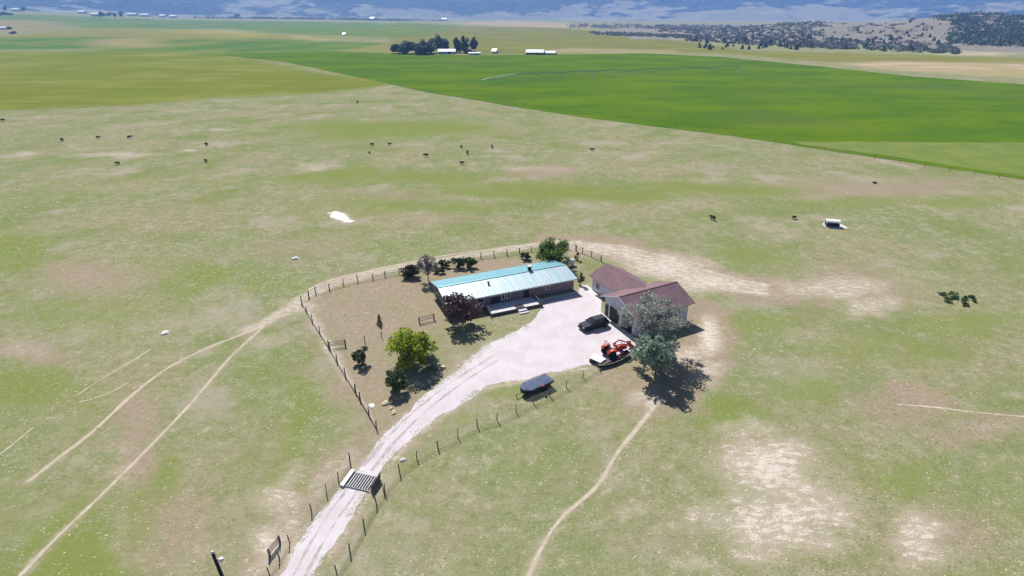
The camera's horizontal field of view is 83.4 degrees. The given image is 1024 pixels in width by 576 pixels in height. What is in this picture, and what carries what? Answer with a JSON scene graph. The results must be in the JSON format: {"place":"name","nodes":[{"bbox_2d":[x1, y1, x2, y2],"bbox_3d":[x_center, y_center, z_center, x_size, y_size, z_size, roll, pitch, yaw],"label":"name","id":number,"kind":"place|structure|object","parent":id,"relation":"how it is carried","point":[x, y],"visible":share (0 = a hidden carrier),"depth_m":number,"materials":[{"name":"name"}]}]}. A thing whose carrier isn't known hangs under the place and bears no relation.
{"place":"outdoors","nodes":[
{"label":"outdoors","id":0,"kind":"place"},
{"bbox_2d":[438,49,455,53],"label":"farm house","id":1,"kind":"structure","parent":0,"point":[446,51],"depth_m":622.75,"materials":[{"name":"white metal"}]},
{"bbox_2d":[0,197,1022,575],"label":"pale flecks","id":2,"kind":"object","parent":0,"point":[550,413],"visible":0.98,"depth_m":68.21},
{"bbox_2d":[0,10,1023,575],"bbox_3d":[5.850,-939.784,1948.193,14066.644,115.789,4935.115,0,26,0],"label":"ground","id":3,"kind":"structure","parent":0,"point":[288,142],"depth_m":94.74,"materials":[{"name":"green plant"}]},
{"bbox_2d":[0,428,32,454],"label":"cattle trail","id":4,"kind":"object","parent":3,"relation":"on","point":[15,441],"visible":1,"depth_m":66.16,"materials":[{"name":"beige soil"}]},
{"bbox_2d":[10,8,22,11],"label":"house","id":5,"kind":"structure","parent":3,"relation":"on","point":[16,9],"depth_m":2231.89,"materials":[{"name":"white paint"}]},
{"bbox_2d":[78,10,87,13],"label":"house","id":6,"kind":"structure","parent":3,"relation":"on","point":[82,12],"depth_m":2347.07,"materials":[{"name":"white paint"}]},
{"bbox_2d":[78,382,128,402],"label":"cattle trail","id":7,"kind":"object","parent":3,"relation":"on","point":[104,394],"visible":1,"depth_m":74.47,"materials":[{"name":"beige soil"}]},
{"bbox_2d":[76,348,151,395],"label":"cattle trail","id":8,"kind":"object","parent":3,"relation":"on","point":[117,369],"visible":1,"depth_m":79.74,"materials":[{"name":"beige soil"}]},
{"bbox_2d":[127,13,138,15],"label":"house","id":9,"kind":"structure","parent":3,"relation":"on","point":[132,14],"depth_m":2434.51,"materials":[{"name":"white paint"}]},
{"bbox_2d":[140,14,150,16],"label":"house","id":10,"kind":"structure","parent":3,"relation":"on","point":[145,15],"depth_m":2456.29,"materials":[{"name":"white paint"}]},
{"bbox_2d":[27,318,276,482],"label":"cattle trail","id":11,"kind":"object","parent":3,"relation":"on","point":[123,402],"visible":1,"depth_m":72.50,"materials":[{"name":"beige soil"}]},
{"bbox_2d":[18,307,288,575],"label":"cattle trail","id":12,"kind":"object","parent":3,"relation":"on","point":[28,566],"visible":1,"depth_m":63.11,"materials":[{"name":"beige soil"}]},
{"bbox_2d":[196,551,223,575],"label":"utility pole","id":13,"kind":"object","parent":3,"relation":"on","point":[216,562],"visible":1,"depth_m":42.29,"materials":[{"name":"black wood"}]},
{"bbox_2d":[267,535,280,556],"bbox_3d":[-21.922,23.830,52.954,0.214,1.150,1.725,7,27,14],"label":"fence brace","id":14,"kind":"object","parent":3,"relation":"on","point":[278,539],"visible":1,"depth_m":52.84,"materials":[{"name":"brown wood"}]},
{"bbox_2d":[266,535,289,575],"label":"road fence","id":15,"kind":"object","parent":3,"relation":"on","point":[278,555],"visible":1,"depth_m":51.82,"materials":[{"name":"brown wood"}]},
{"bbox_2d":[192,15,447,20],"bbox_3d":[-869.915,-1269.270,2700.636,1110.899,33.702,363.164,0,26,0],"label":"valley windbreak","id":16,"kind":"object","parent":3,"relation":"on","point":[320,18],"visible":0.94,"depth_m":2654.11,"materials":[{"name":"green plant"}]},
{"bbox_2d":[309,452,350,511],"bbox_3d":[-18.774,20.241,59.959,0.379,1.470,7.537,7,27,14],"label":"road fence","id":17,"kind":"object","parent":3,"relation":"on","point":[337,475],"visible":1,"depth_m":59.60,"materials":[{"name":"brown wood"}]},
{"bbox_2d":[328,339,345,348],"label":"fence brace","id":18,"kind":"object","parent":3,"relation":"on","point":[344,342],"visible":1,"depth_m":84.43,"materials":[{"name":"brown wood"}]},
{"bbox_2d":[301,298,376,428],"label":"yard fence","id":19,"kind":"object","parent":3,"relation":"on","point":[341,366],"visible":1,"depth_m":78.08,"materials":[{"name":"brown wood"}]},
{"bbox_2d":[334,483,384,574],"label":"road fence","id":20,"kind":"object","parent":3,"relation":"on","point":[348,546],"visible":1,"depth_m":54.50,"materials":[{"name":"brown wood"}]},
{"bbox_2d":[351,345,368,364],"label":"juniper bush","id":21,"kind":"object","parent":3,"relation":"on","point":[359,356],"visible":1,"depth_m":80.16,"materials":[{"name":"green plant"}]},
{"bbox_2d":[376,314,381,324],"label":"young conifer","id":22,"kind":"object","parent":3,"relation":"on","point":[379,321],"visible":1,"depth_m":90.56,"materials":[{"name":"green plant"}]},
{"bbox_2d":[381,400,389,405],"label":"rock","id":23,"kind":"object","parent":3,"relation":"on","point":[385,402],"visible":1,"depth_m":72.52,"materials":[{"name":"stone"}]},
{"bbox_2d":[389,44,402,52],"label":"windbreak tree","id":24,"kind":"object","parent":3,"relation":"on","point":[393,48],"visible":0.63,"depth_m":626.82,"materials":[{"name":"green plant"}]},
{"bbox_2d":[384,370,408,390],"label":"juniper bush","id":25,"kind":"object","parent":3,"relation":"on","point":[392,381],"visible":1,"depth_m":74.04,"materials":[{"name":"green plant"}]},
{"bbox_2d":[398,264,419,277],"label":"spreading bush","id":26,"kind":"object","parent":3,"relation":"on","point":[412,269],"visible":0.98,"depth_m":105.86,"materials":[{"name":"green plant"}]},
{"bbox_2d":[384,327,437,371],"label":"yellow green tree","id":27,"kind":"object","parent":3,"relation":"on","point":[409,346],"visible":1,"depth_m":78.21,"materials":[{"name":"green plant"}]},
{"bbox_2d":[413,381,421,385],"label":"rock","id":28,"kind":"object","parent":3,"relation":"on","point":[416,383],"visible":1,"depth_m":76.28,"materials":[{"name":"stone"}]},
{"bbox_2d":[418,41,430,53],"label":"windbreak tree","id":29,"kind":"object","parent":3,"relation":"on","point":[423,43],"visible":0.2,"depth_m":624.04,"materials":[{"name":"green plant"}]},
{"bbox_2d":[418,313,434,322],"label":"fence brace","id":30,"kind":"object","parent":3,"relation":"on","point":[419,319],"visible":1,"depth_m":91.44,"materials":[{"name":"brown wood"}]},
{"bbox_2d":[416,254,437,279],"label":"bare shrub","id":31,"kind":"object","parent":3,"relation":"on","point":[428,267],"visible":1,"depth_m":103.31,"materials":[{"name":"grey plant"}]},
{"bbox_2d":[420,38,435,51],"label":"windbreak tree","id":32,"kind":"object","parent":3,"relation":"on","point":[432,42],"visible":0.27,"depth_m":634.36,"materials":[{"name":"green plant"}]},
{"bbox_2d":[421,355,440,367],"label":"lilac bush","id":33,"kind":"object","parent":3,"relation":"on","point":[432,360],"visible":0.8,"depth_m":79.21,"materials":[{"name":"green plant"}]},
{"bbox_2d":[307,241,558,293],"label":"rutted track","id":34,"kind":"structure","parent":3,"relation":"on","point":[415,261],"depth_m":112.50,"materials":[{"name":"beige soil"}]},
{"bbox_2d":[300,244,575,300],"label":"yard fence","id":35,"kind":"object","parent":3,"relation":"on","point":[415,265],"visible":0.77,"depth_m":106.49,"materials":[{"name":"brown wood"}]},
{"bbox_2d":[434,34,443,49],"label":"poplar","id":36,"kind":"object","parent":3,"relation":"on","point":[439,45],"visible":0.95,"depth_m":639.90,"materials":[{"name":"green plant"}]},
{"bbox_2d":[433,266,444,272],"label":"spreading bush","id":37,"kind":"object","parent":3,"relation":"on","point":[441,269],"visible":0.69,"depth_m":108.05,"materials":[{"name":"green plant"}]},
{"bbox_2d":[437,259,450,266],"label":"bush","id":38,"kind":"object","parent":3,"relation":"on","point":[446,263],"visible":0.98,"depth_m":110.49,"materials":[{"name":"green plant"}]},
{"bbox_2d":[442,38,448,48],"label":"poplar","id":39,"kind":"object","parent":3,"relation":"on","point":[446,44],"visible":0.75,"depth_m":654.69,"materials":[{"name":"green plant"}]},
{"bbox_2d":[453,37,457,52],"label":"poplar","id":40,"kind":"object","parent":3,"relation":"on","point":[455,41],"visible":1,"depth_m":639.79,"materials":[{"name":"green plant"}]},
{"bbox_2d":[450,257,468,268],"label":"round bush","id":41,"kind":"object","parent":3,"relation":"on","point":[459,261],"visible":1,"depth_m":109.96,"materials":[{"name":"green plant"}]},
{"bbox_2d":[280,285,640,575],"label":"gravel drive","id":42,"kind":"structure","parent":3,"relation":"on","point":[554,338],"depth_m":80.19,"materials":[{"name":"grey gravel"}]},
{"bbox_2d":[293,487,347,575],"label":"wheel rut","id":43,"kind":"structure","parent":42,"relation":"on","point":[312,539],"depth_m":54.09,"materials":[{"name":"grey gravel"}]},
{"bbox_2d":[303,490,357,575],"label":"wheel rut","id":44,"kind":"structure","parent":42,"relation":"on","point":[308,568],"depth_m":53.04,"materials":[{"name":"beige gravel"}]},
{"bbox_2d":[340,469,379,491],"bbox_3d":[-15.888,20.049,60.424,3.675,1.012,2.378,7,27,14],"label":"cattle grid","id":45,"kind":"object","parent":42,"relation":"on","point":[353,479],"visible":1,"depth_m":60.48,"materials":[{"name":"metal"}]},
{"bbox_2d":[362,355,493,466],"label":"wheel rut","id":46,"kind":"structure","parent":42,"relation":"on","point":[371,456],"depth_m":69.60,"materials":[{"name":"grey gravel"}]},
{"bbox_2d":[370,357,502,470],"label":"wheel rut","id":47,"kind":"structure","parent":42,"relation":"on","point":[387,450],"depth_m":68.04,"materials":[{"name":"grey gravel"}]},
{"bbox_2d":[578,314,608,331],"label":"parked car","id":48,"kind":"object","parent":42,"relation":"on","point":[594,322],"visible":1,"depth_m":89.32,"materials":[{"name":"black paint"}]},
{"bbox_2d":[589,354,605,364],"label":"truck cap","id":49,"kind":"object","parent":42,"relation":"on","point":[595,359],"visible":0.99,"depth_m":80.68,"materials":[{"name":"white paint"}]},
{"bbox_2d":[599,351,631,366],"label":"canoe","id":50,"kind":"object","parent":42,"relation":"on","point":[614,360],"visible":0.91,"depth_m":80.92,"materials":[{"name":"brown wood"}]},
{"bbox_2d":[601,312,632,339],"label":"garage apron","id":51,"kind":"object","parent":42,"relation":"on","point":[622,331],"visible":0.76,"depth_m":89.13,"materials":[{"name":"concrete"}]},
{"bbox_2d":[601,339,634,357],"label":"tractor","id":52,"kind":"object","parent":42,"relation":"on","point":[608,350],"visible":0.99,"depth_m":82.34,"materials":[{"name":"orange paint"}]},
{"bbox_2d":[440,290,483,323],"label":"plum tree","id":53,"kind":"object","parent":3,"relation":"on","point":[456,307],"visible":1,"depth_m":89.01,"materials":[{"name":"purple plant"}]},
{"bbox_2d":[459,36,468,52],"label":"poplar","id":54,"kind":"object","parent":3,"relation":"on","point":[464,46],"visible":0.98,"depth_m":634.20,"materials":[{"name":"green plant"}]},
{"bbox_2d":[463,257,477,267],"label":"round bush","id":55,"kind":"object","parent":3,"relation":"on","point":[471,261],"visible":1,"depth_m":110.22,"materials":[{"name":"green plant"}]},
{"bbox_2d":[466,49,475,53],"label":"farm shed","id":56,"kind":"structure","parent":3,"relation":"on","point":[470,50],"depth_m":630.31,"materials":[{"name":"white metal"}]},
{"bbox_2d":[469,37,477,48],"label":"poplar","id":57,"kind":"object","parent":3,"relation":"on","point":[473,43],"visible":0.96,"depth_m":641.38,"materials":[{"name":"green plant"}]},
{"bbox_2d":[468,52,480,54],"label":"farm shed","id":58,"kind":"structure","parent":3,"relation":"on","point":[474,53],"depth_m":613.72,"materials":[{"name":"white paint"}]},
{"bbox_2d":[382,362,598,490],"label":"drive fence","id":59,"kind":"object","parent":3,"relation":"on","point":[477,423],"visible":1,"depth_m":68.41,"materials":[{"name":"brown wood"}]},
{"bbox_2d":[431,260,577,311],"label":"ranch house","id":60,"kind":"structure","parent":3,"relation":"on","point":[545,278],"depth_m":98.66,"materials":[{"name":"teal metal"}]},
{"bbox_2d":[491,295,499,303],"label":"patio door","id":61,"kind":"structure","parent":60,"relation":"in","point":[494,299],"depth_m":95.84,"materials":[{"name":"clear glass"}]},
{"bbox_2d":[524,289,528,297],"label":"door","id":62,"kind":"structure","parent":60,"relation":"in","point":[526,292],"depth_m":97.89,"materials":[{"name":"wood"}]},
{"bbox_2d":[484,293,539,316],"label":"front deck","id":63,"kind":"structure","parent":3,"relation":"on","point":[501,308],"depth_m":95.20,"materials":[{"name":"grey wood"}]},
{"bbox_2d":[519,252,530,259],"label":"round bush","id":64,"kind":"object","parent":3,"relation":"on","point":[526,255],"visible":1,"depth_m":113.67,"materials":[{"name":"green plant"}]},
{"bbox_2d":[516,374,553,397],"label":"covered trailer","id":65,"kind":"object","parent":3,"relation":"on","point":[536,383],"visible":1,"depth_m":74.68,"materials":[{"name":"blue fabric"}]},
{"bbox_2d":[525,49,544,54],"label":"barn","id":66,"kind":"structure","parent":3,"relation":"on","point":[534,52],"depth_m":616.13,"materials":[{"name":"white metal"}]},
{"bbox_2d":[535,236,571,264],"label":"green tree","id":67,"kind":"object","parent":3,"relation":"on","point":[546,249],"visible":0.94,"depth_m":109.20,"materials":[{"name":"green plant"}]},
{"bbox_2d":[536,292,577,303],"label":"front walk","id":68,"kind":"structure","parent":3,"relation":"on","point":[542,300],"depth_m":99.29,"materials":[{"name":"concrete"}]},
{"bbox_2d":[563,259,575,265],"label":"propane tank","id":69,"kind":"object","parent":3,"relation":"on","point":[573,261],"visible":0.59,"depth_m":110.81,"materials":[{"name":"white metal"}]},
{"bbox_2d":[577,272,584,282],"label":"corner shrub","id":70,"kind":"object","parent":3,"relation":"on","point":[581,279],"visible":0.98,"depth_m":102.97,"materials":[{"name":"green plant"}]},
{"bbox_2d":[576,246,601,260],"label":"yard fence","id":71,"kind":"object","parent":3,"relation":"on","point":[588,254],"visible":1,"depth_m":115.30,"materials":[{"name":"brown wood"}]},
{"bbox_2d":[526,406,654,575],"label":"cattle trail","id":72,"kind":"object","parent":3,"relation":"on","point":[598,483],"visible":1,"depth_m":59.45,"materials":[{"name":"beige soil"}]},
{"bbox_2d":[581,285,601,306],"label":"side walk","id":73,"kind":"structure","parent":3,"relation":"on","point":[596,297],"depth_m":100.33,"materials":[{"name":"concrete"}]},
{"bbox_2d":[588,263,694,335],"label":"garage","id":74,"kind":"structure","parent":3,"relation":"on","point":[616,287],"depth_m":92.03,"materials":[{"name":"brown"}]},
{"bbox_2d":[605,304,608,316],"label":"side door","id":75,"kind":"structure","parent":74,"relation":"in","point":[606,306],"depth_m":92.96,"materials":[{"name":"wood"}]},
{"bbox_2d":[608,303,620,324],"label":"garage door","id":76,"kind":"structure","parent":74,"relation":"in","point":[612,314],"depth_m":91.31,"materials":[{"name":"white paint"}]},
{"bbox_2d":[621,312,633,334],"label":"garage door","id":77,"kind":"structure","parent":74,"relation":"in","point":[630,329],"depth_m":88.55,"materials":[{"name":"white paint"}]},
{"bbox_2d":[616,290,692,336],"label":"silver willow","id":78,"kind":"object","parent":3,"relation":"on","point":[662,325],"visible":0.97,"depth_m":80.48,"materials":[{"name":"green plant"}]},
{"bbox_2d":[630,329,679,374],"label":"cottonwood","id":79,"kind":"object","parent":3,"relation":"on","point":[654,351],"visible":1,"depth_m":75.70,"materials":[{"name":"green plant"}]},
{"bbox_2d":[400,86,1017,178],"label":"field fence","id":80,"kind":"object","parent":3,"relation":"on","point":[770,139],"visible":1,"depth_m":202.07,"materials":[{"name":"brown wood"}]},
{"bbox_2d":[822,222,846,228],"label":"feeder pad","id":81,"kind":"object","parent":3,"relation":"on","point":[841,226],"visible":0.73,"depth_m":131.56,"materials":[{"name":"concrete"}]},
{"bbox_2d":[824,219,840,226],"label":"stock feeder","id":82,"kind":"object","parent":81,"relation":"on","point":[831,222],"visible":1,"depth_m":130.99,"materials":[{"name":"white paint"}]},
{"bbox_2d":[896,404,1023,416],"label":"cattle trail","id":83,"kind":"object","parent":3,"relation":"on","point":[955,409],"visible":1,"depth_m":71.60,"materials":[{"name":"beige soil"}]},
{"bbox_2d":[0,0,1023,21],"bbox_3d":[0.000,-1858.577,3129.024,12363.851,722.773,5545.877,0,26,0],"label":"mountains","id":84,"kind":"structure","parent":0,"point":[785,10],"depth_m":3065.91,"materials":[{"name":"blue stone"}]},
{"bbox_2d":[514,304,523,308],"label":"door mat","id":85,"kind":"object","parent":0,"point":[518,306],"depth_m":95.12,"materials":[{"name":"grey fabric"}]},
{"bbox_2d":[215,52,1023,179],"bbox_3d":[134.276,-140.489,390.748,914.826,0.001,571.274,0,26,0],"label":"crop field","id":86,"kind":"structure","parent":0,"point":[787,103],"depth_m":335.93,"materials":[{"name":"green plant"}]},
{"bbox_2d":[396,40,417,53],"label":"windbreak tree","id":87,"kind":"object","parent":86,"relation":"on","point":[404,50],"visible":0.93,"depth_m":620.75,"materials":[{"name":"green plant"}]},
{"bbox_2d":[413,45,428,53],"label":"windbreak tree","id":88,"kind":"object","parent":86,"relation":"on","point":[420,49],"visible":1,"depth_m":610.65,"materials":[{"name":"green plant"}]},
{"bbox_2d":[426,42,434,52],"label":"windbreak tree","id":89,"kind":"object","parent":86,"relation":"on","point":[431,49],"visible":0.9,"depth_m":614.45,"materials":[{"name":"green plant"}]},
{"bbox_2d":[544,51,556,54],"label":"barn","id":90,"kind":"structure","parent":86,"relation":"on","point":[550,52],"depth_m":617.21,"materials":[{"name":"white metal"}]},
{"bbox_2d":[481,66,740,86],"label":"irrigation pivot","id":91,"kind":"object","parent":86,"relation":"on","point":[610,71],"visible":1,"depth_m":422.55,"materials":[{"name":"silver metal"}]},
{"bbox_2d":[793,141,1023,175],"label":"field margin","id":92,"kind":"object","parent":86,"relation":"on","point":[1003,157],"visible":1,"depth_m":199.97,"materials":[{"name":"green plant"}]},
{"bbox_2d":[602,15,1023,52],"bbox_3d":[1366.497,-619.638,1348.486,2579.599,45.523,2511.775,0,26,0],"label":"hills","id":93,"kind":"structure","parent":0,"point":[937,31],"depth_m":977.66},
{"bbox_2d":[567,20,962,53],"bbox_3d":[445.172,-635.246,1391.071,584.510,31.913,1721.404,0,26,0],"label":"river brush","id":94,"kind":"object","parent":93,"relation":"on","point":[830,42],"visible":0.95,"depth_m":962.83,"materials":[{"name":"grey plant"}]},
{"bbox_2d":[929,10,1023,46],"bbox_3d":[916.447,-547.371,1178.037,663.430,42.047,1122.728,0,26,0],"label":"hill wood","id":95,"kind":"object","parent":93,"relation":"on","point":[1014,34],"visible":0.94,"depth_m":894.05,"materials":[{"name":"green plant"}]}
]}

